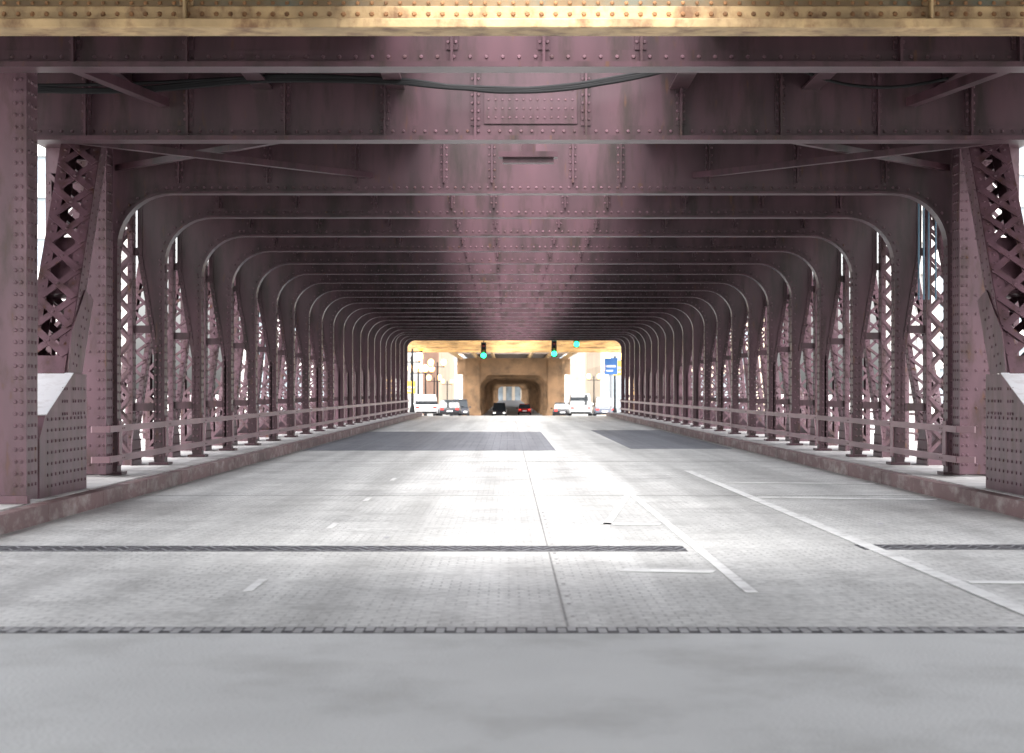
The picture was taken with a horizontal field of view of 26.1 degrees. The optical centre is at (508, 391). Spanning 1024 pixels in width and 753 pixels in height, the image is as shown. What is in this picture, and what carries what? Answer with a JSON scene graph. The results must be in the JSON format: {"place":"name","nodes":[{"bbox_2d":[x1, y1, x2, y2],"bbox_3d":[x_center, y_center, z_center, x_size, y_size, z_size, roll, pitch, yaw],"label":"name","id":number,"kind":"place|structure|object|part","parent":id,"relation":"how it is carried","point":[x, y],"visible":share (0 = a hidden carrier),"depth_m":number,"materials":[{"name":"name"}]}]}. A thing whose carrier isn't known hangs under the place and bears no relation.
{"place":"outdoors","nodes":[
{"label":"outdoors","id":0,"kind":"place"},
{"bbox_2d":[136,394,872,416],"bbox_3d":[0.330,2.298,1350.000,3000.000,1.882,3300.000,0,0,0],"label":"ground","id":1,"kind":"structure","parent":0,"point":[782,396],"depth_m":331.93,"materials":[{"name":"grey concrete"}]},
{"bbox_2d":[38,156,45,265],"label":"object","id":2,"kind":"object","parent":1,"relation":"on","point":[41,180],"depth_m":185.00,"materials":[{"name":"white"}]},
{"bbox_2d":[38,145,126,411],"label":"walls","id":3,"kind":"structure","parent":2,"relation":"on","point":[41,193],"depth_m":184.70,"materials":[{"name":"stone"}]},
{"bbox_2d":[259,312,323,411],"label":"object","id":4,"kind":"object","parent":1,"relation":"on","point":[260,324],"depth_m":250.00,"materials":[{"name":"white"}]},
{"bbox_2d":[241,320,422,414],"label":"walls","id":5,"kind":"structure","parent":4,"relation":"on","point":[415,376],"depth_m":279.45,"materials":[{"name":"stone"}]},
{"bbox_2d":[416,366,434,415],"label":"street lamp","id":6,"kind":"object","parent":1,"relation":"on","point":[431,369],"visible":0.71,"depth_m":212.86,"materials":[{"name":"white glass"}]},
{"bbox_2d":[426,375,441,415],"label":"street lamp","id":7,"kind":"object","parent":1,"relation":"on","point":[428,377],"visible":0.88,"depth_m":246.89,"materials":[{"name":"white glass"}]},
{"bbox_2d":[441,379,453,399],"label":"street lamp","id":8,"kind":"object","parent":1,"relation":"on","point":[447,384],"visible":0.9,"depth_m":299.92,"materials":[{"name":"white glass"}]},
{"bbox_2d":[455,356,563,399],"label":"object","id":9,"kind":"object","parent":1,"relation":"on","point":[509,393],"depth_m":800.00,"materials":[{"name":"white"}]},
{"bbox_2d":[455,354,566,399],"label":"walls","id":10,"kind":"structure","parent":9,"relation":"on","point":[460,383],"depth_m":799.65,"materials":[{"name":"stone"}]},
{"bbox_2d":[0,0,1023,503],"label":"steel truss bridge","id":11,"kind":"structure","parent":1,"relation":"on","point":[356,198],"depth_m":29.85,"materials":[{"name":"red paint"}]},
{"bbox_2d":[391,341,633,415],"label":"elevated railway","id":12,"kind":"object","parent":1,"relation":"on","point":[535,372],"visible":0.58,"depth_m":227.70,"materials":[{"name":"paint"}]},
{"bbox_2d":[481,341,485,358],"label":"traffic light","id":13,"kind":"object","parent":12,"relation":"attached to","point":[483,349],"visible":0.98,"depth_m":119.70,"materials":[{"name":"black metal"}]},
{"bbox_2d":[551,341,556,356],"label":"traffic light","id":14,"kind":"object","parent":12,"relation":"attached to","point":[553,348],"visible":0.94,"depth_m":119.70,"materials":[{"name":"black metal"}]},
{"bbox_2d":[574,341,578,346],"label":"traffic light","id":15,"kind":"object","parent":12,"relation":"attached to","point":[576,343],"visible":0.31,"depth_m":118.68,"materials":[{"name":"teal glass"}]},
{"bbox_2d":[121,417,933,439],"bbox_3d":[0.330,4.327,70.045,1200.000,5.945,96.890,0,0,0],"label":"quay wall","id":16,"kind":"structure","parent":1,"relation":"on","point":[912,420],"depth_m":118.10,"materials":[{"name":"concrete"}]},
{"bbox_2d":[586,374,601,415],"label":"street lamp","id":17,"kind":"object","parent":1,"relation":"on","point":[588,376],"visible":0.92,"depth_m":249.94,"materials":[{"name":"white glass"}]},
{"bbox_2d":[609,316,747,412],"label":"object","id":18,"kind":"object","parent":1,"relation":"on","point":[613,354],"depth_m":300.00,"materials":[{"name":"white"}]},
{"bbox_2d":[585,323,763,412],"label":"walls","id":19,"kind":"structure","parent":18,"relation":"on","point":[594,362],"depth_m":316.12,"materials":[{"name":"stone"}]},
{"bbox_2d":[916,146,1023,402],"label":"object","id":20,"kind":"object","parent":1,"relation":"on","point":[1021,178],"depth_m":230.00,"materials":[{"name":"white"}]},
{"bbox_2d":[886,163,1023,416],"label":"walls","id":21,"kind":"structure","parent":20,"relation":"on","point":[935,340],"depth_m":235.45,"materials":[{"name":"stone"}]},
{"bbox_2d":[136,211,877,393],"label":"sky","id":22,"kind":"structure","parent":0,"point":[139,342],"materials":[{"name":"white"}]},
{"bbox_2d":[0,400,1023,752],"bbox_3d":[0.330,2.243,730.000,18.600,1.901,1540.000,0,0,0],"label":"road","id":23,"kind":"structure","parent":0,"point":[514,582],"depth_m":13.27,"materials":[{"name":"concrete"}]},
{"bbox_2d":[408,381,415,405],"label":"warning sign","id":24,"kind":"object","parent":23,"relation":"on","point":[409,387],"visible":0.53,"depth_m":157.98,"materials":[{"name":"yellow metal"}]},
{"bbox_2d":[408,353,422,412],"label":"street lamp","id":25,"kind":"object","parent":23,"relation":"on","point":[419,357],"visible":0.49,"depth_m":165.84,"materials":[{"name":"white glass"}]},
{"bbox_2d":[408,349,423,412],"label":"street lamp","id":26,"kind":"object","parent":23,"relation":"on","point":[412,409],"visible":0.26,"depth_m":147.94,"materials":[{"name":"black metal"}]},
{"bbox_2d":[408,365,428,394],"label":"street lamp","id":27,"kind":"object","parent":23,"relation":"on","point":[425,368],"visible":0.73,"depth_m":185.93,"materials":[{"name":"white glass"}]},
{"bbox_2d":[414,395,441,415],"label":"suv car","id":28,"kind":"object","parent":23,"relation":"on","point":[426,404],"visible":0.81,"depth_m":160.87,"materials":[{"name":"paint"}]},
{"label":"windows","id":29,"kind":"part","parent":28,"relation":"part of","materials":[{"name":"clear glass"}]},
{"bbox_2d":[428,359,446,398],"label":"street lamp","id":30,"kind":"object","parent":23,"relation":"on","point":[443,362],"visible":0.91,"depth_m":204.92,"materials":[{"name":"white glass"}]},
{"bbox_2d":[440,400,462,415],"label":"sedan car","id":31,"kind":"object","parent":23,"relation":"on","point":[449,407],"visible":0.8,"depth_m":184.25,"materials":[{"name":"paint"}]},
{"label":"windows","id":32,"kind":"part","parent":31,"relation":"part of","materials":[{"name":"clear glass"}]},
{"bbox_2d":[450,399,470,415],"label":"suv car","id":33,"kind":"object","parent":23,"relation":"on","point":[465,407],"visible":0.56,"depth_m":207.10,"materials":[{"name":"paint"}]},
{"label":"windows","id":34,"kind":"part","parent":33,"relation":"part of","materials":[{"name":"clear glass"}]},
{"bbox_2d":[490,403,507,415],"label":"suv car","id":35,"kind":"object","parent":23,"relation":"on","point":[499,408],"visible":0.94,"depth_m":268.89,"materials":[{"name":"paint"}]},
{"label":"windows","id":36,"kind":"part","parent":35,"relation":"part of","materials":[{"name":"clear glass"}]},
{"bbox_2d":[0,412,1023,534],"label":"kerb","id":37,"kind":"structure","parent":23,"relation":"on","point":[21,517],"depth_m":29.50,"materials":[{"name":"concrete"}]},
{"bbox_2d":[0,413,1023,510],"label":"ledge","id":38,"kind":"object","parent":23,"relation":"on","point":[184,460],"visible":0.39,"depth_m":36.26,"materials":[{"name":"concrete"}]},
{"bbox_2d":[516,404,531,414],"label":"sedan car","id":39,"kind":"object","parent":23,"relation":"on","point":[524,408],"visible":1,"depth_m":298.22,"materials":[{"name":"paint"}]},
{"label":"windows","id":40,"kind":"part","parent":39,"relation":"part of","materials":[{"name":"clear glass"}]},
{"bbox_2d":[551,402,571,415],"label":"sedan car","id":41,"kind":"object","parent":23,"relation":"on","point":[560,408],"visible":0.52,"depth_m":212.25,"materials":[{"name":"paint"}]},
{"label":"windows","id":42,"kind":"part","parent":41,"relation":"part of","materials":[{"name":"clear glass"}]},
{"bbox_2d":[565,394,593,415],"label":"suv car","id":43,"kind":"object","parent":23,"relation":"on","point":[580,403],"visible":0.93,"depth_m":167.88,"materials":[{"name":"paint"}]},
{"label":"windows","id":44,"kind":"part","parent":43,"relation":"part of","materials":[{"name":"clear glass"}]},
{"bbox_2d":[591,397,613,415],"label":"suv car","id":45,"kind":"object","parent":23,"relation":"on","point":[601,406],"visible":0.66,"depth_m":189.92,"materials":[{"name":"paint"}]},
{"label":"windows","id":46,"kind":"part","parent":45,"relation":"part of","materials":[{"name":"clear glass"}]},
{"bbox_2d":[605,358,617,412],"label":"street sign","id":47,"kind":"object","parent":23,"relation":"on","point":[611,366],"visible":0.93,"depth_m":126.98,"materials":[{"name":"blue metal"}]},
{"bbox_2d":[604,352,620,412],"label":"street lamp","id":48,"kind":"object","parent":23,"relation":"on","point":[607,355],"visible":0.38,"depth_m":171.93,"materials":[{"name":"black metal"}]},
{"bbox_2d":[617,361,620,412],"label":"warning sign","id":49,"kind":"object","parent":23,"relation":"on","point":[619,368],"visible":0.39,"depth_m":149.98,"materials":[{"name":"yellow metal"}]},
{"bbox_2d":[140,432,916,456],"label":"sidewalk","id":50,"kind":"structure","parent":0,"point":[912,444],"depth_m":48.32,"materials":[{"name":"concrete"}]},
{"bbox_2d":[125,391,942,440],"bbox_3d":[0.330,0.570,70.000,18.300,1.140,96.000,0,0,0],"label":"sidewalk railing","id":51,"kind":"object","parent":50,"relation":"on","point":[915,433],"visible":0.02,"depth_m":60.40,"materials":[{"name":"red metal"}]},
{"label":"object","id":52,"kind":"object","parent":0,"visible":0},
{"bbox_2d":[423,352,438,414],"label":"walls","id":53,"kind":"structure","parent":52,"relation":"on","point":[428,356],"depth_m":340.51,"materials":[{"name":"red brick"}]},
{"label":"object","id":54,"kind":"object","parent":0,"visible":0},
{"bbox_2d":[439,352,454,405],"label":"walls","id":55,"kind":"structure","parent":54,"relation":"on","point":[447,372],"depth_m":431.06,"materials":[{"name":"stone"}]},
{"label":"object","id":56,"kind":"object","parent":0,"visible":0},
{"bbox_2d":[567,352,584,401],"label":"walls","id":57,"kind":"structure","parent":56,"relation":"on","point":[576,381],"depth_m":411.85,"materials":[{"name":"stone"}]}
]}

